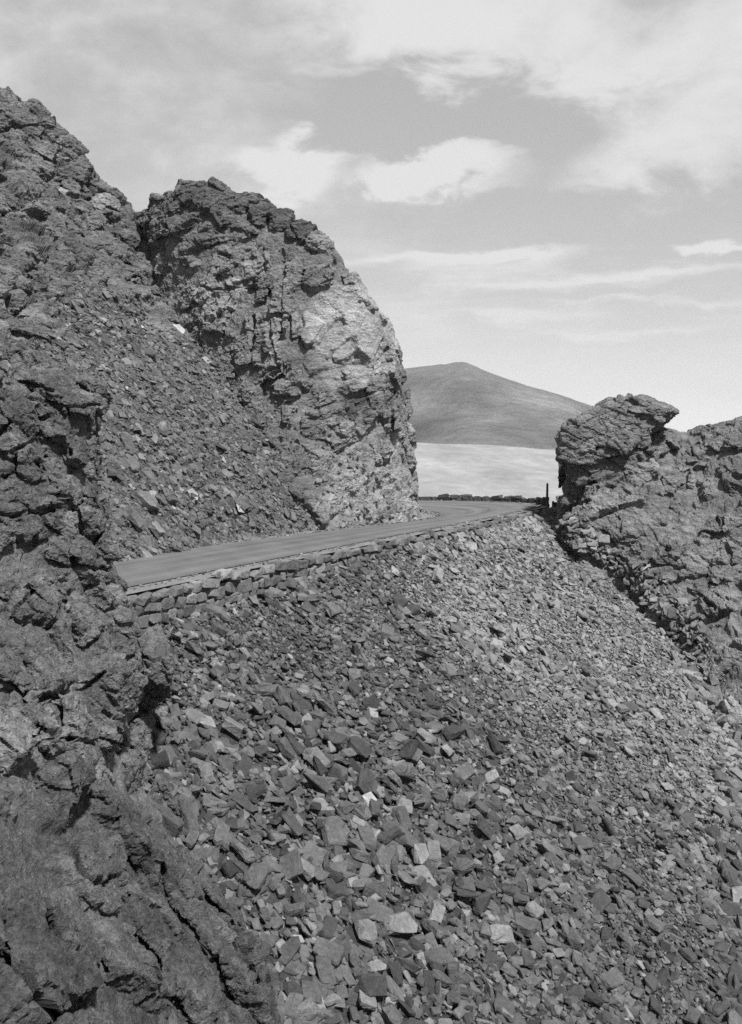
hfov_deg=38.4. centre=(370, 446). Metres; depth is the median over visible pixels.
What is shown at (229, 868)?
scree stone
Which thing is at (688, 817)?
scree stone
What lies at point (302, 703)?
scree stone
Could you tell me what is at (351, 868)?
scree stone
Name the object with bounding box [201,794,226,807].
scree stone
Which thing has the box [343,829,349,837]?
scree stone
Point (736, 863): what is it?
scree stone
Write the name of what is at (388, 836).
scree stone
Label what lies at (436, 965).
scree stone
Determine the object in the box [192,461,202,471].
talus stone
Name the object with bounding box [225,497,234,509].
talus stone
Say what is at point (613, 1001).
scree stone
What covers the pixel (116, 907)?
rock buttress
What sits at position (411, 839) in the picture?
scree stone
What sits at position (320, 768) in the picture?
scree stone
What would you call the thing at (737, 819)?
scree stone
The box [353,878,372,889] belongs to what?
scree stone
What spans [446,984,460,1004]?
scree stone
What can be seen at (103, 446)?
talus stone
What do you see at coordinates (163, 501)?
talus stone
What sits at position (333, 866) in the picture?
scree stone
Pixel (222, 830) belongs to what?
scree stone
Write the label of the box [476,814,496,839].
scree stone
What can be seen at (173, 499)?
talus stone
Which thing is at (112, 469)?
talus stone
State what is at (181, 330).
pale stone
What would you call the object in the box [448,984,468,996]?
scree stone
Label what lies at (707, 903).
scree stone
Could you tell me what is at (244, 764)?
scree stone
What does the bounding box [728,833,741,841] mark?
scree stone
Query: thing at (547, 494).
marker post
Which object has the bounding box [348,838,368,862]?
scree stone
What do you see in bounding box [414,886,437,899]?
scree stone
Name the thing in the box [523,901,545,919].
rock
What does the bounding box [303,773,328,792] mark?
scree stone
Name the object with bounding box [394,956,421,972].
scree stone
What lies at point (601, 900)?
scree stone
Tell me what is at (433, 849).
scree stone
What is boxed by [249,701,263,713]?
scree stone
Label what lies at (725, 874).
scree stone
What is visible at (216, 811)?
scree stone
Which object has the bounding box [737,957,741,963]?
scree stone
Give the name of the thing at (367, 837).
scree stone
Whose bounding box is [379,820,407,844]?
scree stone
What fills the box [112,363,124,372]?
talus stone
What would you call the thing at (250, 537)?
talus stone
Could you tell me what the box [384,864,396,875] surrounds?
scree stone
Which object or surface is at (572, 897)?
scree stone
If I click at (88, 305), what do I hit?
talus stone
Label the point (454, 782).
scree stone
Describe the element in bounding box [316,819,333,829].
scree stone
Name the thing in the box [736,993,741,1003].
scree stone
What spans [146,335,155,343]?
talus stone
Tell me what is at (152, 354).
talus stone
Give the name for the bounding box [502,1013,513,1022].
scree stone
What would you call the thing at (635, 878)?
scree stone
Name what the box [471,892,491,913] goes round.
scree stone
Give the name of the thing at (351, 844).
scree stone
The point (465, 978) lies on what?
scree stone
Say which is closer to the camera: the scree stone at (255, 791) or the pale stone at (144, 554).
the scree stone at (255, 791)
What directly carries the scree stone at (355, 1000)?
on the scree at (462, 556)
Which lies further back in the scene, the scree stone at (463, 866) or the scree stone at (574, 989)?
the scree stone at (463, 866)
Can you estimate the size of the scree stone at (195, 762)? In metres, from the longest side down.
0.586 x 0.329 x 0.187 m
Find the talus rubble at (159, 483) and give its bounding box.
[27,276,405,561]
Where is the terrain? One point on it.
(479, 470)
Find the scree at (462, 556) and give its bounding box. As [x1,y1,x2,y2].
[140,506,741,1023]
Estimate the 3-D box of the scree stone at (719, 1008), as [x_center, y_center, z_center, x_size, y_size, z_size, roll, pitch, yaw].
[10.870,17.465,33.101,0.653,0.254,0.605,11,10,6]
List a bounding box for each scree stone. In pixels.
[139,714,155,726]
[150,750,170,770]
[152,733,166,745]
[152,774,178,796]
[155,805,183,837]
[176,767,185,778]
[180,798,200,830]
[185,829,199,847]
[188,739,199,750]
[188,751,206,760]
[189,757,204,768]
[200,827,213,834]
[201,740,217,752]
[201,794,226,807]
[207,807,229,815]
[213,820,229,845]
[216,882,225,894]
[220,859,238,878]
[224,818,239,830]
[227,897,243,906]
[230,838,257,864]
[231,791,257,811]
[232,860,249,872]
[233,753,252,776]
[238,667,248,681]
[240,746,254,757]
[241,862,267,890]
[242,666,256,681]
[245,784,267,801]
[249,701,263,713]
[252,685,275,696]
[259,861,272,886]
[261,796,285,802]
[261,824,275,845]
[268,908,283,930]
[271,790,286,799]
[275,737,300,761]
[276,685,294,711]
[277,705,301,726]
[277,774,297,791]
[279,843,290,855]
[279,848,303,880]
[281,807,305,835]
[281,936,300,962]
[283,902,304,917]
[283,980,302,995]
[284,734,304,754]
[285,916,301,924]
[285,992,304,1022]
[290,690,311,710]
[290,839,301,848]
[293,714,303,728]
[296,996,323,1023]
[297,919,311,937]
[300,841,328,866]
[300,980,321,1003]
[301,724,315,739]
[303,709,324,722]
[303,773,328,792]
[310,747,330,767]
[310,802,321,809]
[312,937,344,965]
[313,755,328,775]
[313,865,327,880]
[314,691,333,714]
[314,936,343,966]
[315,955,336,984]
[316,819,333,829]
[317,819,323,839]
[321,816,347,850]
[321,862,339,874]
[322,878,349,901]
[322,915,337,939]
[323,731,347,743]
[323,853,329,868]
[323,867,344,882]
[324,754,333,763]
[324,993,340,1005]
[328,767,344,784]
[333,966,343,983]
[334,728,350,741]
[334,805,348,820]
[335,984,348,998]
[338,800,356,813]
[340,966,355,986]
[341,854,361,868]
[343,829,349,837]
[343,942,351,961]
[346,840,370,864]
[347,736,372,759]
[347,862,355,872]
[348,681,359,695]
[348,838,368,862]
[348,941,358,955]
[349,949,361,966]
[351,910,379,934]
[352,990,359,1007]
[353,807,365,820]
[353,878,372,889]
[353,973,387,996]
[355,768,374,794]
[357,804,364,813]
[357,825,376,850]
[358,990,376,1009]
[361,881,385,899]
[362,695,379,708]
[364,806,372,820]
[366,897,393,925]
[366,959,386,972]
[369,798,380,817]
[370,851,379,866]
[374,864,382,876]
[376,844,394,865]
[377,826,400,844]
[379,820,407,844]
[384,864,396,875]
[386,840,398,846]
[387,770,401,786]
[389,960,402,985]
[391,856,400,882]
[392,805,411,830]
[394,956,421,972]
[396,771,414,781]
[398,739,417,759]
[398,870,416,884]
[398,999,415,1016]
[399,825,419,848]
[411,865,437,886]
[412,748,422,761]
[414,876,427,893]
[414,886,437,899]
[415,650,436,657]
[417,740,433,754]
[420,918,449,938]
[422,970,435,994]
[423,864,436,876]
[423,947,454,966]
[425,840,441,863]
[425,932,438,950]
[426,701,442,710]
[428,902,445,923]
[428,960,447,975]
[429,834,451,851]
[432,969,454,987]
[435,981,441,998]
[440,930,457,944]
[441,725,465,740]
[441,743,454,755]
[444,963,473,984]
[446,772,460,788]
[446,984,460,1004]
[447,961,458,983]
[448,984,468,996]
[449,987,471,1001]
[452,857,474,875]
[453,761,474,779]
[453,877,475,891]
[455,875,464,889]
[456,793,467,809]
[456,888,478,898]
[461,909,469,928]
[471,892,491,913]
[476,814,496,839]
[484,950,502,968]
[487,730,503,753]
[490,794,505,810]
[490,924,514,944]
[493,983,503,994]
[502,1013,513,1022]
[509,823,529,839]
[510,912,538,936]
[513,893,529,904]
[543,905,555,928]
[566,983,585,1001]
[567,927,582,956]
[568,891,580,902]
[572,836,593,850]
[572,952,593,970]
[584,990,603,1005]
[590,888,611,913]
[598,967,624,989]
[601,817,616,836]
[601,989,618,1005]
[613,892,624,908]
[622,868,644,886]
[644,914,666,932]
[679,947,697,962]
[680,812,695,823]
[683,1006,701,1023]
[702,899,718,913]
[704,824,720,839]
[712,1000,730,1016]
[713,837,722,847]
[717,805,735,811]
[719,903,741,915]
[721,860,729,871]
[721,866,735,880]
[722,898,730,903]
[722,981,738,997]
[724,997,741,1006]
[726,871,740,887]
[726,974,732,986]
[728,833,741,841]
[728,961,741,981]
[731,815,741,832]
[731,859,741,870]
[731,886,741,902]
[732,973,741,988]
[735,802,741,807]
[735,951,741,958]
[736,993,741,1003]
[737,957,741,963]
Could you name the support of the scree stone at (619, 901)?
on the scree at (462, 556)
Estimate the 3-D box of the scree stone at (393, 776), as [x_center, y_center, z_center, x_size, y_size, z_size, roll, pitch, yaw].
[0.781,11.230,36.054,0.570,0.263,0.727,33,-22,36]
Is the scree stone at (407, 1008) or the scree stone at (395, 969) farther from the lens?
the scree stone at (395, 969)
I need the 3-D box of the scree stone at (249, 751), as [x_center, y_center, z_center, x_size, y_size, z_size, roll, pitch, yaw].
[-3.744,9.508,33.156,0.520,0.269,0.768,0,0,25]
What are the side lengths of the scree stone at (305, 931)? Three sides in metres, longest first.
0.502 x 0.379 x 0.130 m
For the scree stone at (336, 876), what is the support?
on the scree stone at (333, 889)
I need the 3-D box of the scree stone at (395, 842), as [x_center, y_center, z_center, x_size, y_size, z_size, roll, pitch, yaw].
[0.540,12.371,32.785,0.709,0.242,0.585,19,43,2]
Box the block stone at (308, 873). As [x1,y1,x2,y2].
[301,857,315,880]
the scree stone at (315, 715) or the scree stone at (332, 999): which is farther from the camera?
the scree stone at (315, 715)
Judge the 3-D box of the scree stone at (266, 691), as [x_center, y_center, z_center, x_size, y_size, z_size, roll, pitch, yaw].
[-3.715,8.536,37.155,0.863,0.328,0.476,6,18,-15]
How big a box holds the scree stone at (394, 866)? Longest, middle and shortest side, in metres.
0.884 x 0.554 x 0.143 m
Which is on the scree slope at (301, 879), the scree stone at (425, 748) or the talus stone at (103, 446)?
the scree stone at (425, 748)
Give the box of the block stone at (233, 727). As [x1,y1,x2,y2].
[222,716,244,738]
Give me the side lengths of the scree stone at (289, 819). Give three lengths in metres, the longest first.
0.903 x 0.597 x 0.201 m
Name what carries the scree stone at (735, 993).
on the scree at (462, 556)
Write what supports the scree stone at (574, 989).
on the scree slope at (301, 879)
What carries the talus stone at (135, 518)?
on the talus slope at (70, 269)
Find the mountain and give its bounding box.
[401,362,591,448]
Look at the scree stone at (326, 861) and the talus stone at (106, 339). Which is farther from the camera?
the talus stone at (106, 339)
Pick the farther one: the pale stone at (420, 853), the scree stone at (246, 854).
the pale stone at (420, 853)
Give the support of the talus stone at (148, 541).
on the talus slope at (70, 269)
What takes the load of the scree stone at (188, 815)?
on the scree slope at (301, 879)
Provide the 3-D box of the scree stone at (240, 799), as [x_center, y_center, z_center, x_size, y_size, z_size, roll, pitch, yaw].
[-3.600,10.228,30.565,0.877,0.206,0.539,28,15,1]
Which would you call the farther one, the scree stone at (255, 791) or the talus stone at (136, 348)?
the talus stone at (136, 348)
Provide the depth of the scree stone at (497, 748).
41.63 m
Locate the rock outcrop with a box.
[552,393,741,751]
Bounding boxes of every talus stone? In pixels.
[53,320,66,328]
[55,339,68,350]
[64,333,75,338]
[71,302,84,312]
[84,301,94,309]
[100,334,110,346]
[100,443,106,451]
[107,466,124,480]
[107,469,123,475]
[108,404,116,413]
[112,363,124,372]
[113,408,120,416]
[117,477,127,485]
[118,457,129,467]
[119,433,136,452]
[120,556,128,560]
[126,456,139,472]
[127,511,144,529]
[131,343,141,354]
[131,372,137,384]
[144,535,152,547]
[145,351,157,357]
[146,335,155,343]
[152,516,162,523]
[152,537,157,548]
[160,498,167,504]
[166,389,174,397]
[166,495,177,503]
[169,544,181,551]
[170,402,182,409]
[171,463,182,470]
[177,492,188,500]
[187,342,194,349]
[188,463,199,474]
[191,493,199,499]
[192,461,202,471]
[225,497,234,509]
[234,498,249,509]
[235,417,241,422]
[241,442,256,454]
[242,534,253,540]
[250,497,257,508]
[261,447,271,453]
[288,484,292,495]
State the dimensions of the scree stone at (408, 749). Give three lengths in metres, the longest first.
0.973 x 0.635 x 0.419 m
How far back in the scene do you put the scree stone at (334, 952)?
26.42 m
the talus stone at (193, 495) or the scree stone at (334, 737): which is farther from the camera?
the talus stone at (193, 495)
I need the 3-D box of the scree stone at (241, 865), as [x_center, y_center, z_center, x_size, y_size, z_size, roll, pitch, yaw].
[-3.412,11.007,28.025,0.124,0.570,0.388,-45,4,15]
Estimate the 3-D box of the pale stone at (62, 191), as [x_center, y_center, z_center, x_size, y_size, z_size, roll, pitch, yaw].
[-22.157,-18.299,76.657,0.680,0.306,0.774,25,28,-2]
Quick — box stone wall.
[127,510,539,629]
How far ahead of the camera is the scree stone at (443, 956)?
28.79 m
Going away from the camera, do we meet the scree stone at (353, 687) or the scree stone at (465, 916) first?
the scree stone at (465, 916)
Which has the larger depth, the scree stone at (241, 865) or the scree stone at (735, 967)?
the scree stone at (735, 967)
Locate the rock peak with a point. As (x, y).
(49, 234)
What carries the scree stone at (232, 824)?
on the scree at (462, 556)
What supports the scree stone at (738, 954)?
on the scree at (462, 556)
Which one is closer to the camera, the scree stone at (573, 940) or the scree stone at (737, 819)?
the scree stone at (573, 940)
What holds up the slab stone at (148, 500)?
on the talus slope at (70, 269)
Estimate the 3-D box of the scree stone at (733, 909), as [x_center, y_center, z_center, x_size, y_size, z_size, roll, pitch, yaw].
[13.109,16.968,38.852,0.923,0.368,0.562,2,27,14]
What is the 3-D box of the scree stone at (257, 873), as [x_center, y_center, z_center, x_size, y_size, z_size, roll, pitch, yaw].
[-2.998,11.213,27.804,0.603,0.238,0.826,8,31,26]
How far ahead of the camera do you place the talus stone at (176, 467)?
57.07 m
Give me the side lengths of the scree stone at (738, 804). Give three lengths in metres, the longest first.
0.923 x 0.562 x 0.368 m
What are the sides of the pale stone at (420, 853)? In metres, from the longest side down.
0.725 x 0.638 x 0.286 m
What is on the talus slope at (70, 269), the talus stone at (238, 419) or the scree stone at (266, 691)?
the talus stone at (238, 419)
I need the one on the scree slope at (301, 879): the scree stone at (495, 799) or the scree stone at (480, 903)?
the scree stone at (495, 799)
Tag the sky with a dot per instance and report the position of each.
(546, 195)
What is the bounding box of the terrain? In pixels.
[127,443,562,594]
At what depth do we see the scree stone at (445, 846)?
34.27 m
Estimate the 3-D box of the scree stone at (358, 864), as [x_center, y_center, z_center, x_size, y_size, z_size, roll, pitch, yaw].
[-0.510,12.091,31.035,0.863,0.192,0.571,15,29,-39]
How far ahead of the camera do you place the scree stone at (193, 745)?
31.92 m
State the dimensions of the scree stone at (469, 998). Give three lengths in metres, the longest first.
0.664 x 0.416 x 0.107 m
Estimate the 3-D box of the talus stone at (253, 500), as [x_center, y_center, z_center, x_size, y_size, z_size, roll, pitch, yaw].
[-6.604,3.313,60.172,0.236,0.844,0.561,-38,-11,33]
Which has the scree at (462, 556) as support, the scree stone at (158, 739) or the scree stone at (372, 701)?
the scree stone at (372, 701)
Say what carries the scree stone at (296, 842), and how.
on the scree slope at (301, 879)
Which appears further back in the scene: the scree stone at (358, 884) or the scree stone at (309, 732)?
the scree stone at (309, 732)
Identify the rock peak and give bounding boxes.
[0,86,177,343]
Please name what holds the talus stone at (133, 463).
on the talus slope at (70, 269)
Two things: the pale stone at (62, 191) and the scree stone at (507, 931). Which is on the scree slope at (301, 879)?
the scree stone at (507, 931)
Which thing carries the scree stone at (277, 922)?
on the scree at (462, 556)
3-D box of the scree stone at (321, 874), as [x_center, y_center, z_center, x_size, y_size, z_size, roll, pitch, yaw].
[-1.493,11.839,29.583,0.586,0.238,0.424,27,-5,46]
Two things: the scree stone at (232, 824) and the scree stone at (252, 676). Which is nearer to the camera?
the scree stone at (232, 824)
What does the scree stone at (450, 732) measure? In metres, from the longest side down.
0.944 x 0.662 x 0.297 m
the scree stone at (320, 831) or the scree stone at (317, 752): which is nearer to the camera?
the scree stone at (320, 831)
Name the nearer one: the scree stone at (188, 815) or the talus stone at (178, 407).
the scree stone at (188, 815)
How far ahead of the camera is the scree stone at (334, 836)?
31.24 m
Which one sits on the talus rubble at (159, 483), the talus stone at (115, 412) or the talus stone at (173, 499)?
the talus stone at (115, 412)
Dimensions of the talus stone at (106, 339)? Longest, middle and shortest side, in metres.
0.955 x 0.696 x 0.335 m
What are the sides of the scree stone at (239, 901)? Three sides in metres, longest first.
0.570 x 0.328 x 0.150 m
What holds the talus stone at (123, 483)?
on the talus slope at (70, 269)
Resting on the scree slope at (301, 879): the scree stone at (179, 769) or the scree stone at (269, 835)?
the scree stone at (269, 835)
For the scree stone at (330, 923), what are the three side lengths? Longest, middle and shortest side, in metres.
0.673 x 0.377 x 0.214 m
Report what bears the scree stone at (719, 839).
on the scree at (462, 556)
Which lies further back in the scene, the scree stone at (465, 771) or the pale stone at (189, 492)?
the pale stone at (189, 492)
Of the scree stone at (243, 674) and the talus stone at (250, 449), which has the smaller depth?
the scree stone at (243, 674)
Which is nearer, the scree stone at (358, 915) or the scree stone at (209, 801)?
the scree stone at (358, 915)
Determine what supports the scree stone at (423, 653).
on the scree slope at (301, 879)
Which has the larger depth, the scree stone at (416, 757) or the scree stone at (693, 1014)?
the scree stone at (416, 757)
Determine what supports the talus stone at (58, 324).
on the talus rubble at (159, 483)
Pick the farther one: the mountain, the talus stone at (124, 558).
the mountain
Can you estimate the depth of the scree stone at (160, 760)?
30.19 m
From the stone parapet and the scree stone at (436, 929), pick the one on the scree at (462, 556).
the scree stone at (436, 929)
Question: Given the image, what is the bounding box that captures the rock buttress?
[0,330,281,1023]
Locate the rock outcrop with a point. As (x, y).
(638, 480)
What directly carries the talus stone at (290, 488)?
on the talus slope at (70, 269)
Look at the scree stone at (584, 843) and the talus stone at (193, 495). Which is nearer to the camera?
the scree stone at (584, 843)
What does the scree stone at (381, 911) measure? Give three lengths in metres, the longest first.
0.906 x 0.748 x 0.310 m
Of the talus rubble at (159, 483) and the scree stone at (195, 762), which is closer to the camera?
the scree stone at (195, 762)
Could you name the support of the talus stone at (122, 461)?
on the talus rubble at (159, 483)
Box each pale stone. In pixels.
[58,187,68,195]
[139,551,152,557]
[148,433,157,443]
[172,324,185,336]
[185,488,198,501]
[197,714,215,728]
[361,792,376,807]
[411,843,428,864]
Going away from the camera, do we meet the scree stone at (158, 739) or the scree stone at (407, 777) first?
the scree stone at (158, 739)
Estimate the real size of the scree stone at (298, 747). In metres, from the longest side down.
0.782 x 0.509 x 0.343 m
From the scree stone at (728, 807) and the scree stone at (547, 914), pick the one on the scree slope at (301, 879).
the scree stone at (547, 914)
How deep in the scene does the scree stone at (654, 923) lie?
35.57 m
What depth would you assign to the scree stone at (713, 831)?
44.43 m
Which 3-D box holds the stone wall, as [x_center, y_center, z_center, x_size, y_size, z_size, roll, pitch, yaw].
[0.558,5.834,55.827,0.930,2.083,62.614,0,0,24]
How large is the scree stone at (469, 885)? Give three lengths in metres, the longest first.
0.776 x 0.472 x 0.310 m
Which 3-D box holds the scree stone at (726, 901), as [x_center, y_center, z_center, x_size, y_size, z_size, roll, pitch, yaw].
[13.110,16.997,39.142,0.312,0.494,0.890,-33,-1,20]
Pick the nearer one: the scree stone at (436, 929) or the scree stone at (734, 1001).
the scree stone at (436, 929)
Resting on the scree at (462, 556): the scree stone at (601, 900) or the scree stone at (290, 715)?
the scree stone at (290, 715)
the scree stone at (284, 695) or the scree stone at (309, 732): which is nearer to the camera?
the scree stone at (309, 732)
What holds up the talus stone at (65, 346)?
on the talus slope at (70, 269)
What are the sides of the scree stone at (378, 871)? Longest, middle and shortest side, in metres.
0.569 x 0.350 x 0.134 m
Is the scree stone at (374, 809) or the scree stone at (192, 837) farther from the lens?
the scree stone at (374, 809)
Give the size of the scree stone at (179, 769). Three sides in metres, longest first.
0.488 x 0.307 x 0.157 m
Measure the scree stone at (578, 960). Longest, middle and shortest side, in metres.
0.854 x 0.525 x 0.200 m
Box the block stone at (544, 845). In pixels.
[536,838,555,854]
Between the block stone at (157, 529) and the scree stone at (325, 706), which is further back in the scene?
the block stone at (157, 529)
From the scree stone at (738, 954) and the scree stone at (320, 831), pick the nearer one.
the scree stone at (320, 831)
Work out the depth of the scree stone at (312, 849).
30.33 m
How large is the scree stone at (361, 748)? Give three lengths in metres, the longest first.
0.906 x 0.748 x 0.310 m
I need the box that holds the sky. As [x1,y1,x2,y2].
[0,0,741,431]
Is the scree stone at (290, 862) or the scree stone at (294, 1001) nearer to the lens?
the scree stone at (294, 1001)
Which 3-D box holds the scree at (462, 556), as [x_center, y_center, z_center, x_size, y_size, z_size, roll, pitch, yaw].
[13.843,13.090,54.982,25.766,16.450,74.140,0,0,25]
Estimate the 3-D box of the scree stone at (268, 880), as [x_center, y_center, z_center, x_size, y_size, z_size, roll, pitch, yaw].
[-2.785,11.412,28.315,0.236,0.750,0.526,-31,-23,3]
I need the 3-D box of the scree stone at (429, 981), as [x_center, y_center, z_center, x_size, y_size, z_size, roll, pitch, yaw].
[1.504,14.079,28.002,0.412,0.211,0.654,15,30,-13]
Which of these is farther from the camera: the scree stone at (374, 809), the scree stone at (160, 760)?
the scree stone at (374, 809)
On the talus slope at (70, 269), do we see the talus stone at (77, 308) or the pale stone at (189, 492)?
the talus stone at (77, 308)
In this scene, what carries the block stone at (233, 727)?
on the scree at (462, 556)
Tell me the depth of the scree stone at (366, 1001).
25.79 m
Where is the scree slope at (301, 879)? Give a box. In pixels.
[151,509,726,1023]
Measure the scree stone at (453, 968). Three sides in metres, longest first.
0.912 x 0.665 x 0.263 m
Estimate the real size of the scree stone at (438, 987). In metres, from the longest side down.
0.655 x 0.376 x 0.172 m
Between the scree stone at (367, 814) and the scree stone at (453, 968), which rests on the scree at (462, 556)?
the scree stone at (367, 814)
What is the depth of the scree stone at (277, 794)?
31.68 m
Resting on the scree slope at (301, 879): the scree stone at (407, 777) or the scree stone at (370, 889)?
the scree stone at (370, 889)
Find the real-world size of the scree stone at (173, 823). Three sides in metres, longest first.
1.081 x 0.788 x 0.311 m
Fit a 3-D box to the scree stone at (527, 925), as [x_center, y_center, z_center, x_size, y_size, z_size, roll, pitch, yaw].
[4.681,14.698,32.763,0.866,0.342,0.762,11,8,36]
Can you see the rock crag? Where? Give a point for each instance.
(282, 302)
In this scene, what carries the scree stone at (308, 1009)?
on the scree at (462, 556)
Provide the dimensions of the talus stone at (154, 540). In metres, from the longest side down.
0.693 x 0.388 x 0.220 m
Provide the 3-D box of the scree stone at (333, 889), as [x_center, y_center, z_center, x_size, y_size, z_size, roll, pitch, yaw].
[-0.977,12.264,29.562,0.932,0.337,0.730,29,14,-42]
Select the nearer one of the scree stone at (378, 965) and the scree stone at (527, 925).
the scree stone at (378, 965)
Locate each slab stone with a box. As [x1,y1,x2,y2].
[133,490,159,510]
[353,919,377,946]
[387,911,417,935]
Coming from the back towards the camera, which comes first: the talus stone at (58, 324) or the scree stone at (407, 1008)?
the talus stone at (58, 324)
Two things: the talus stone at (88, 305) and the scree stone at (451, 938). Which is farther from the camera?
the talus stone at (88, 305)
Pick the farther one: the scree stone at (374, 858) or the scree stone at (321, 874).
the scree stone at (374, 858)
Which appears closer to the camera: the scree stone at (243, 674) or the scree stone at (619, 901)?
the scree stone at (619, 901)
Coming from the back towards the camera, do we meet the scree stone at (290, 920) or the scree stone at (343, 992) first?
the scree stone at (290, 920)
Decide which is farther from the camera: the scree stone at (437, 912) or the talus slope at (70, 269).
the talus slope at (70, 269)
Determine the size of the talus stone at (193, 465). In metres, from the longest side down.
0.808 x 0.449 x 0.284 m
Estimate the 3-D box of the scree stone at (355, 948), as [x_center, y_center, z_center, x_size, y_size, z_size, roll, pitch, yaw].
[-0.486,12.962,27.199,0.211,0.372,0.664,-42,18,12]
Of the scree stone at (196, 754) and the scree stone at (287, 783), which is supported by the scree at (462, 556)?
the scree stone at (196, 754)
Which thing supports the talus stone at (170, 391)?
on the talus slope at (70, 269)
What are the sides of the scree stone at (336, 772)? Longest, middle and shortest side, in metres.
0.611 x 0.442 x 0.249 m
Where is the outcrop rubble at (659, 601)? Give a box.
[553,500,741,743]
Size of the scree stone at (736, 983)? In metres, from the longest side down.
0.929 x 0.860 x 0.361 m
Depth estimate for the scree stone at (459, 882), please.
32.72 m
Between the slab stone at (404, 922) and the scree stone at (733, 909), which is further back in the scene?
the scree stone at (733, 909)
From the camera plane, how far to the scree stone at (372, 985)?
26.16 m
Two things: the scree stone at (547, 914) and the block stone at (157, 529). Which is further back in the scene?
the block stone at (157, 529)
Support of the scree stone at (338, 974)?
on the scree at (462, 556)
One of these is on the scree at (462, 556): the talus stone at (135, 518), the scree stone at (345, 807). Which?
the scree stone at (345, 807)
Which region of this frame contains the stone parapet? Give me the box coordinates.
[418,493,549,509]
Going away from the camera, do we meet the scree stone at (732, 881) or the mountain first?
the scree stone at (732, 881)
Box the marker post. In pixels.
[546,483,547,505]
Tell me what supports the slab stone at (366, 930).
on the scree stone at (358, 915)
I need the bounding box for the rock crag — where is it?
[135,176,422,530]
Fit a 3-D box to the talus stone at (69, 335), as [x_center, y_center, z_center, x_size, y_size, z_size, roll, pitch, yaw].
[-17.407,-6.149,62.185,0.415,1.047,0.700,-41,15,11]
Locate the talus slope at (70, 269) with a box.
[7,262,410,559]
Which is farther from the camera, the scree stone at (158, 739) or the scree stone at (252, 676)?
the scree stone at (252, 676)
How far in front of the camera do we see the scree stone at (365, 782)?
34.45 m
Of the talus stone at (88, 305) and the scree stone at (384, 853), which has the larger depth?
the talus stone at (88, 305)
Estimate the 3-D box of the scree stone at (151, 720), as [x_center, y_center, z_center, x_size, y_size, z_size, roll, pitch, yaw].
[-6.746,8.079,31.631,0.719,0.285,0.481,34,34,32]
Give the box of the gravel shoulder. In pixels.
[126,501,549,594]
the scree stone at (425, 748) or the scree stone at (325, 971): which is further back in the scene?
the scree stone at (425, 748)
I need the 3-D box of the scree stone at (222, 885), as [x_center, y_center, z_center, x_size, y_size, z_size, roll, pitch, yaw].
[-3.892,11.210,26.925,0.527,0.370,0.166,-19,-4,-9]
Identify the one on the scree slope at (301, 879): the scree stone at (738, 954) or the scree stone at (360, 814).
the scree stone at (360, 814)
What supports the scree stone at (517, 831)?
on the scree at (462, 556)
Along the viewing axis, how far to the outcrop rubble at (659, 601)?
71.55 m
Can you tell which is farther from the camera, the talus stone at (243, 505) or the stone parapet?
the stone parapet
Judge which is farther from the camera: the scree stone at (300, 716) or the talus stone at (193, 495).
the talus stone at (193, 495)
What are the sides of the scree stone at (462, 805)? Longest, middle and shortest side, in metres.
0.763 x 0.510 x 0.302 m
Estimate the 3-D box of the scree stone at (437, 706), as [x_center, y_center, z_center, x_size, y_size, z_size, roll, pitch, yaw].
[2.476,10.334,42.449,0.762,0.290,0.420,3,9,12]
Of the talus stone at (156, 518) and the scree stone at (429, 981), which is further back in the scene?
the talus stone at (156, 518)
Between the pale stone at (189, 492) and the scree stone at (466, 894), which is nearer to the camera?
the scree stone at (466, 894)
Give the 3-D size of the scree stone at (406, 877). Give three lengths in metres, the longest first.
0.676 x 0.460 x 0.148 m
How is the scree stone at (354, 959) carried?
on the scree at (462, 556)
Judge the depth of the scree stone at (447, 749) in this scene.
39.15 m
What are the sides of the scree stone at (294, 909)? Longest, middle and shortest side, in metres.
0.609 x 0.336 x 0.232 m
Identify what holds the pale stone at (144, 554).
on the gravel shoulder
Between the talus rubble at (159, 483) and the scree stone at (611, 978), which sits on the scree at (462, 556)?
the scree stone at (611, 978)
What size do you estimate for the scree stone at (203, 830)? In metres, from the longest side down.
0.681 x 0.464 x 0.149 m
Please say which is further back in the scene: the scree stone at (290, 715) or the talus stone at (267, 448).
the talus stone at (267, 448)
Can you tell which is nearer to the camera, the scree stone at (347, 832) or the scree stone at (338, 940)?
the scree stone at (338, 940)
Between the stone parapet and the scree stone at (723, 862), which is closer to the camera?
the scree stone at (723, 862)
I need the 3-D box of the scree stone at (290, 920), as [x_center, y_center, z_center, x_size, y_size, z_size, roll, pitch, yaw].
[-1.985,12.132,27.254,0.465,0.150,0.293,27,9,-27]
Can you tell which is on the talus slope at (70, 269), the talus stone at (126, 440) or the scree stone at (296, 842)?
the talus stone at (126, 440)
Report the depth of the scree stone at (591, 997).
30.77 m
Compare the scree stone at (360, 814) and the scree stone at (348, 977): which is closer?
the scree stone at (348, 977)
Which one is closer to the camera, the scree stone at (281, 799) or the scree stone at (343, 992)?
the scree stone at (343, 992)
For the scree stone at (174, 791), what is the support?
on the scree stone
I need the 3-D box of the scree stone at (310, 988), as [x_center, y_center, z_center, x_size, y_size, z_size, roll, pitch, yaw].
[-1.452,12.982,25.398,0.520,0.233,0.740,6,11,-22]
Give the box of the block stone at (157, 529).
[148,521,165,538]
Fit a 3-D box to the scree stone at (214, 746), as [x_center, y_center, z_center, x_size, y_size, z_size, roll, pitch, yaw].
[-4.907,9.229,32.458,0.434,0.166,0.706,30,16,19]
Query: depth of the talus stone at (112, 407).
57.07 m

